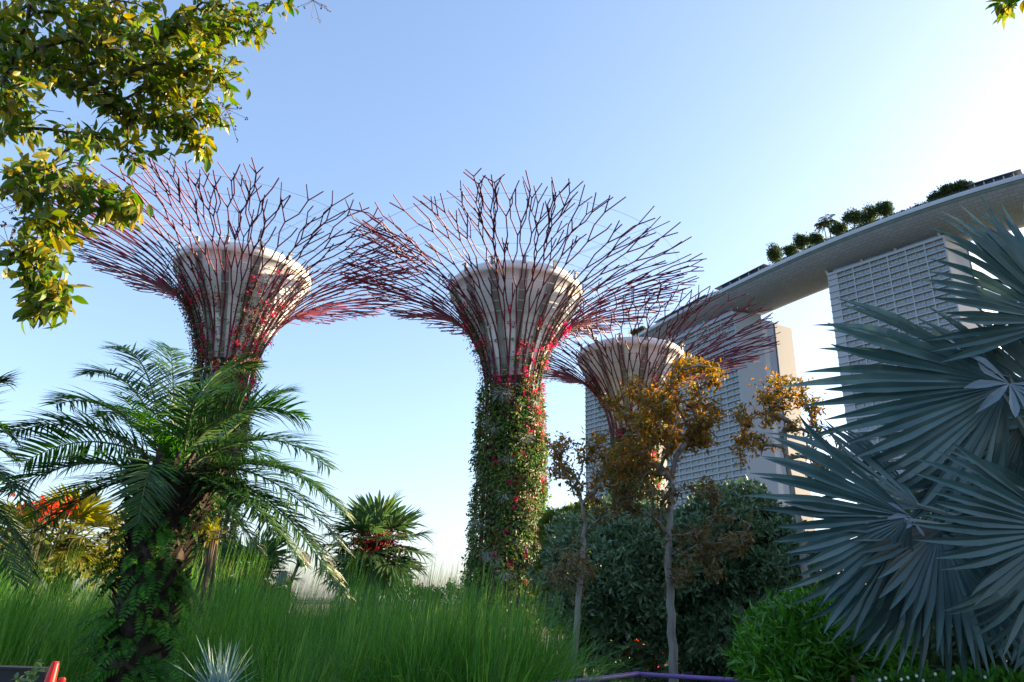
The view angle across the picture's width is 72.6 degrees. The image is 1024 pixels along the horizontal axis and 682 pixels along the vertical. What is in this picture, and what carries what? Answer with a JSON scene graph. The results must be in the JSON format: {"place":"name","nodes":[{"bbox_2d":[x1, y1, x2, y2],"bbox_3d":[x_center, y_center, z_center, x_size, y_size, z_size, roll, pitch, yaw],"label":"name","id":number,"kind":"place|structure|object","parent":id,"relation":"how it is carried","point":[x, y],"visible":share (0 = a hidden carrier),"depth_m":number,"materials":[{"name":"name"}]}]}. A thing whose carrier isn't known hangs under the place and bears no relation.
{"place":"outdoors","nodes":[
{"label":"outdoors","id":0,"kind":"place"},
{"bbox_2d":[0,665,49,681],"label":"black barrier","id":1,"kind":"object","parent":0,"point":[8,673],"visible":0.57,"depth_m":4.02,"materials":[{"name":"paint"}]},
{"bbox_2d":[0,531,1006,681],"bbox_3d":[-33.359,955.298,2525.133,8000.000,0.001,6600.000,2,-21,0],"label":"ground","id":2,"kind":"structure","parent":0,"point":[340,611],"depth_m":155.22,"materials":[{"name":"green plant"}]},
{"bbox_2d":[0,369,44,593],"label":"side palm","id":3,"kind":"object","parent":2,"relation":"on","point":[16,532],"visible":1,"depth_m":5.31,"materials":[{"name":"green plant"}]},
{"bbox_2d":[11,659,45,681],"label":"leafy weed","id":4,"kind":"object","parent":2,"relation":"on","point":[38,663],"visible":1,"depth_m":3.50,"materials":[{"name":"green plant"}]},
{"bbox_2d":[0,497,59,590],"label":"flowering shrub","id":5,"kind":"object","parent":2,"relation":"on","point":[16,515],"visible":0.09,"depth_m":11.35,"materials":[{"name":"green plant"}]},
{"bbox_2d":[5,493,80,615],"bbox_3d":[-5.848,3.213,8.356,0.726,2.727,0.916,2,-21,0],"label":"flowering shrub","id":6,"kind":"object","parent":2,"relation":"on","point":[43,540],"visible":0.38,"depth_m":8.54,"materials":[{"name":"red plant"}]},
{"bbox_2d":[44,661,65,681],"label":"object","id":7,"kind":"object","parent":2,"relation":"on","point":[51,675],"visible":1,"depth_m":3.77,"materials":[{"name":"red plastic"}]},
{"bbox_2d":[6,482,122,612],"bbox_3d":[-6.393,3.537,9.809,1.702,3.104,1.676,2,-21,0],"label":"shrub","id":8,"kind":"object","parent":2,"relation":"on","point":[88,516],"visible":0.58,"depth_m":9.87,"materials":[{"name":"yellow plant"}]},
{"bbox_2d":[87,508,228,636],"bbox_3d":[-4.474,3.383,8.560,1.736,2.655,1.291,2,-21,0],"label":"golden shrub","id":9,"kind":"object","parent":2,"relation":"on","point":[212,540],"visible":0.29,"depth_m":8.56,"materials":[{"name":"yellow plant"}]},
{"bbox_2d":[0,0,330,335],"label":"overhanging tree","id":10,"kind":"object","parent":2,"relation":"on","point":[44,296],"visible":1,"depth_m":4.42,"materials":[{"name":"green plant"}]},
{"bbox_2d":[0,340,356,681],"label":"date palm","id":11,"kind":"object","parent":2,"relation":"on","point":[166,505],"visible":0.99,"depth_m":5.66,"materials":[{"name":"green plant"}]},
{"bbox_2d":[167,636,257,681],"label":"spiky rosette","id":12,"kind":"object","parent":2,"relation":"on","point":[222,675],"visible":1,"depth_m":4.15,"materials":[{"name":"green plant"}]},
{"bbox_2d":[43,149,427,595],"bbox_3d":[-25.968,6.141,62.042,34.896,34.470,34.362,2,-21,0],"label":"supertree","id":13,"kind":"object","parent":2,"relation":"on","point":[235,298],"visible":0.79,"depth_m":61.57,"materials":[{"name":"metal"}]},
{"bbox_2d":[191,526,304,612],"bbox_3d":[-4.583,4.614,12.096,2.002,2.824,2.017,2,-21,0],"label":"fan palm","id":14,"kind":"object","parent":2,"relation":"on","point":[273,555],"visible":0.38,"depth_m":12.09,"materials":[{"name":"green plant"}]},
{"bbox_2d":[277,551,310,602],"bbox_3d":[-3.584,4.528,11.035,0.506,2.301,0.247,2,-21,0],"label":"garden spotlight","id":15,"kind":"object","parent":2,"relation":"on","point":[282,574],"visible":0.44,"depth_m":11.31,"materials":[{"name":"black paint"}]},
{"bbox_2d":[310,488,438,620],"bbox_3d":[-2.547,4.491,12.705,2.417,3.618,2.414,2,-21,0],"label":"fan palm","id":16,"kind":"object","parent":2,"relation":"on","point":[379,521],"visible":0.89,"depth_m":12.66,"materials":[{"name":"green plant"}]},
{"bbox_2d":[412,583,427,610],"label":"distant tree","id":17,"kind":"object","parent":2,"relation":"on","point":[420,589],"visible":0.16,"depth_m":102.73,"materials":[{"name":"green plant"}]},
{"bbox_2d":[420,584,437,603],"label":"distant tree","id":18,"kind":"object","parent":2,"relation":"on","point":[429,592],"visible":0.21,"depth_m":103.01,"materials":[{"name":"green plant"}]},
{"bbox_2d":[432,585,445,606],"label":"distant tree","id":19,"kind":"object","parent":2,"relation":"on","point":[437,594],"visible":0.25,"depth_m":102.69,"materials":[{"name":"green plant"}]},
{"bbox_2d":[442,580,461,609],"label":"distant tree","id":20,"kind":"object","parent":2,"relation":"on","point":[446,584],"visible":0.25,"depth_m":103.30,"materials":[{"name":"green plant"}]},
{"bbox_2d":[338,168,706,627],"bbox_3d":[-0.115,7.427,61.397,34.594,33.289,35.059,2,-21,0],"label":"supertree","id":21,"kind":"object","parent":2,"relation":"on","point":[515,316],"visible":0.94,"depth_m":59.83,"materials":[{"name":"plant"}]},
{"bbox_2d":[539,427,628,673],"bbox_3d":[0.891,2.890,8.508,1.226,3.881,1.225,2,-21,0],"label":"slender tree","id":22,"kind":"object","parent":2,"relation":"on","point":[562,471],"visible":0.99,"depth_m":8.79,"materials":[{"name":"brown plant"}]},
{"bbox_2d":[551,668,743,681],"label":"garden railing","id":23,"kind":"object","parent":2,"relation":"on","point":[687,676],"visible":0.68,"depth_m":6.20,"materials":[{"name":"metal"}]},
{"bbox_2d":[542,280,779,607],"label":"supertree","id":24,"kind":"object","parent":2,"relation":"on","point":[608,365],"visible":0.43,"depth_m":75.47,"materials":[{"name":"metal"}]},
{"bbox_2d":[525,474,822,681],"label":"grey green shrub","id":25,"kind":"object","parent":2,"relation":"on","point":[628,582],"visible":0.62,"depth_m":11.05,"materials":[{"name":"green plant"}]},
{"bbox_2d":[596,352,759,681],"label":"slender tree","id":26,"kind":"object","parent":2,"relation":"on","point":[658,402],"visible":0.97,"depth_m":9.33,"materials":[{"name":"orange plant"}]},
{"bbox_2d":[665,309,814,590],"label":"hotel tower","id":27,"kind":"structure","parent":2,"relation":"on","point":[718,462],"depth_m":451.11,"materials":[{"name":"concrete"}]},
{"bbox_2d":[722,366,848,589],"bbox_3d":[4.001,2.839,9.774,2.201,5.076,1.071,9,-22,-19],"label":"slender tree","id":28,"kind":"object","parent":2,"relation":"on","point":[769,398],"visible":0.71,"depth_m":10.16,"materials":[{"name":"orange plant"}]},
{"bbox_2d":[713,578,932,681],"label":"bamboo bush","id":29,"kind":"object","parent":2,"relation":"on","point":[798,648],"visible":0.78,"depth_m":5.01,"materials":[{"name":"green plant"}]},
{"bbox_2d":[743,194,1023,681],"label":"silver fan palm","id":30,"kind":"object","parent":2,"relation":"on","point":[958,412],"visible":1,"depth_m":4.25,"materials":[{"name":"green plant"}]},
{"bbox_2d":[793,533,1022,681],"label":"dark hedge","id":31,"kind":"object","parent":2,"relation":"on","point":[933,657],"visible":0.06,"depth_m":5.86,"materials":[{"name":"green plant"}]},
{"bbox_2d":[825,233,1001,556],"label":"hotel tower","id":32,"kind":"structure","parent":2,"relation":"on","point":[888,281],"depth_m":369.92,"materials":[{"name":"concrete"}]},
{"bbox_2d":[633,172,1023,339],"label":"roof park","id":33,"kind":"structure","parent":32,"relation":"on","point":[790,279],"depth_m":387.80,"materials":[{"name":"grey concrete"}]},
{"bbox_2d":[628,328,639,335],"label":"rooftop tree","id":34,"kind":"object","parent":33,"relation":"on","point":[635,331],"visible":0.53,"depth_m":545.73,"materials":[{"name":"green plant"}]},
{"bbox_2d":[638,325,645,331],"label":"rooftop tree","id":35,"kind":"object","parent":33,"relation":"on","point":[641,328],"visible":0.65,"depth_m":538.83,"materials":[{"name":"green plant"}]},
{"bbox_2d":[654,294,705,322],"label":"pavilion","id":36,"kind":"structure","parent":33,"relation":"on","point":[674,312],"depth_m":504.14,"materials":[{"name":"metal"}]},
{"bbox_2d":[714,264,766,289],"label":"pavilion","id":37,"kind":"structure","parent":33,"relation":"on","point":[756,269],"depth_m":449.75,"materials":[{"name":"metal"}]},
{"bbox_2d":[766,242,783,262],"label":"rooftop tree","id":38,"kind":"object","parent":33,"relation":"on","point":[774,252],"visible":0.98,"depth_m":427.84,"materials":[{"name":"green plant"}]},
{"bbox_2d":[781,242,796,255],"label":"rooftop tree","id":39,"kind":"object","parent":33,"relation":"on","point":[788,249],"visible":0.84,"depth_m":418.49,"materials":[{"name":"green plant"}]},
{"bbox_2d":[792,232,809,251],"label":"rooftop tree","id":40,"kind":"object","parent":33,"relation":"on","point":[801,240],"visible":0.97,"depth_m":411.55,"materials":[{"name":"green plant"}]},
{"bbox_2d":[809,230,824,243],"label":"rooftop tree","id":41,"kind":"object","parent":33,"relation":"on","point":[814,237],"visible":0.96,"depth_m":403.62,"materials":[{"name":"green plant"}]},
{"bbox_2d":[768,222,870,265],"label":"rooftop hedge","id":42,"kind":"object","parent":33,"relation":"on","point":[827,238],"visible":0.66,"depth_m":398.42,"materials":[{"name":"green plant"}]},
{"bbox_2d":[814,219,833,237],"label":"rooftop palm","id":43,"kind":"object","parent":33,"relation":"on","point":[824,223],"visible":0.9,"depth_m":403.10,"materials":[{"name":"green plant"}]},
{"bbox_2d":[816,214,840,237],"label":"rooftop palm","id":44,"kind":"object","parent":33,"relation":"on","point":[828,218],"visible":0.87,"depth_m":401.31,"materials":[{"name":"green plant"}]},
{"bbox_2d":[828,221,848,235],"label":"rooftop tree","id":45,"kind":"object","parent":33,"relation":"on","point":[836,228],"visible":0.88,"depth_m":393.49,"materials":[{"name":"green plant"}]},
{"bbox_2d":[839,206,862,227],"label":"rooftop tree","id":46,"kind":"object","parent":33,"relation":"on","point":[847,218],"visible":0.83,"depth_m":388.73,"materials":[{"name":"green plant"}]},
{"bbox_2d":[853,202,878,224],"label":"rooftop tree","id":47,"kind":"object","parent":33,"relation":"on","point":[868,215],"visible":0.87,"depth_m":380.44,"materials":[{"name":"green plant"}]},
{"bbox_2d":[873,200,894,216],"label":"rooftop tree","id":48,"kind":"object","parent":33,"relation":"on","point":[883,209],"visible":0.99,"depth_m":374.68,"materials":[{"name":"green plant"}]},
{"bbox_2d":[869,207,910,222],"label":"rooftop hedge","id":49,"kind":"object","parent":33,"relation":"on","point":[882,217],"visible":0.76,"depth_m":372.25,"materials":[{"name":"green plant"}]},
{"bbox_2d":[925,191,941,201],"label":"rooftop tree","id":50,"kind":"object","parent":33,"relation":"on","point":[935,194],"visible":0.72,"depth_m":355.82,"materials":[{"name":"green plant"}]},
{"bbox_2d":[909,188,965,208],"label":"rooftop hedge","id":51,"kind":"object","parent":33,"relation":"on","point":[946,195],"visible":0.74,"depth_m":353.37,"materials":[{"name":"green plant"}]},
{"bbox_2d":[936,181,958,195],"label":"rooftop tree","id":52,"kind":"object","parent":33,"relation":"on","point":[947,188],"visible":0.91,"depth_m":352.12,"materials":[{"name":"green plant"}]},
{"bbox_2d":[954,178,973,190],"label":"rooftop tree","id":53,"kind":"object","parent":33,"relation":"on","point":[961,184],"visible":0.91,"depth_m":347.68,"materials":[{"name":"green plant"}]},
{"bbox_2d":[966,169,1021,188],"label":"pavilion","id":54,"kind":"structure","parent":33,"relation":"on","point":[1001,176],"depth_m":339.80,"materials":[{"name":"metal"}]},
{"bbox_2d":[849,660,1023,681],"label":"white flower bush","id":55,"kind":"object","parent":2,"relation":"on","point":[998,674],"visible":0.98,"depth_m":4.19,"materials":[{"name":"green plant"}]},
{"bbox_2d":[985,0,1023,30],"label":"corner tree","id":56,"kind":"object","parent":2,"relation":"on","point":[1004,10],"visible":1,"depth_m":4.88,"materials":[{"name":"green plant"}]},
{"bbox_2d":[0,0,1023,602],"label":"sky","id":57,"kind":"structure","parent":0,"point":[743,124],"materials":[{"name":"blue"}]},
{"bbox_2d":[525,501,607,675],"bbox_3d":[1.209,5.286,14.848,1.964,3.920,3.360,2,-21,0],"label":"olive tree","id":58,"kind":"object","parent":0,"point":[547,516],"visible":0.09,"depth_m":14.78,"materials":[{"name":"green plant"}]},
{"bbox_2d":[585,378,667,594],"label":"hotel tower","id":59,"kind":"structure","parent":0,"point":[593,421],"depth_m":566.60,"materials":[{"name":"concrete"}]},
{"bbox_2d":[894,377,1022,577],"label":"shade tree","id":60,"kind":"object","parent":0,"point":[908,511],"depth_m":11.58,"materials":[{"name":"green plant"}]}
]}

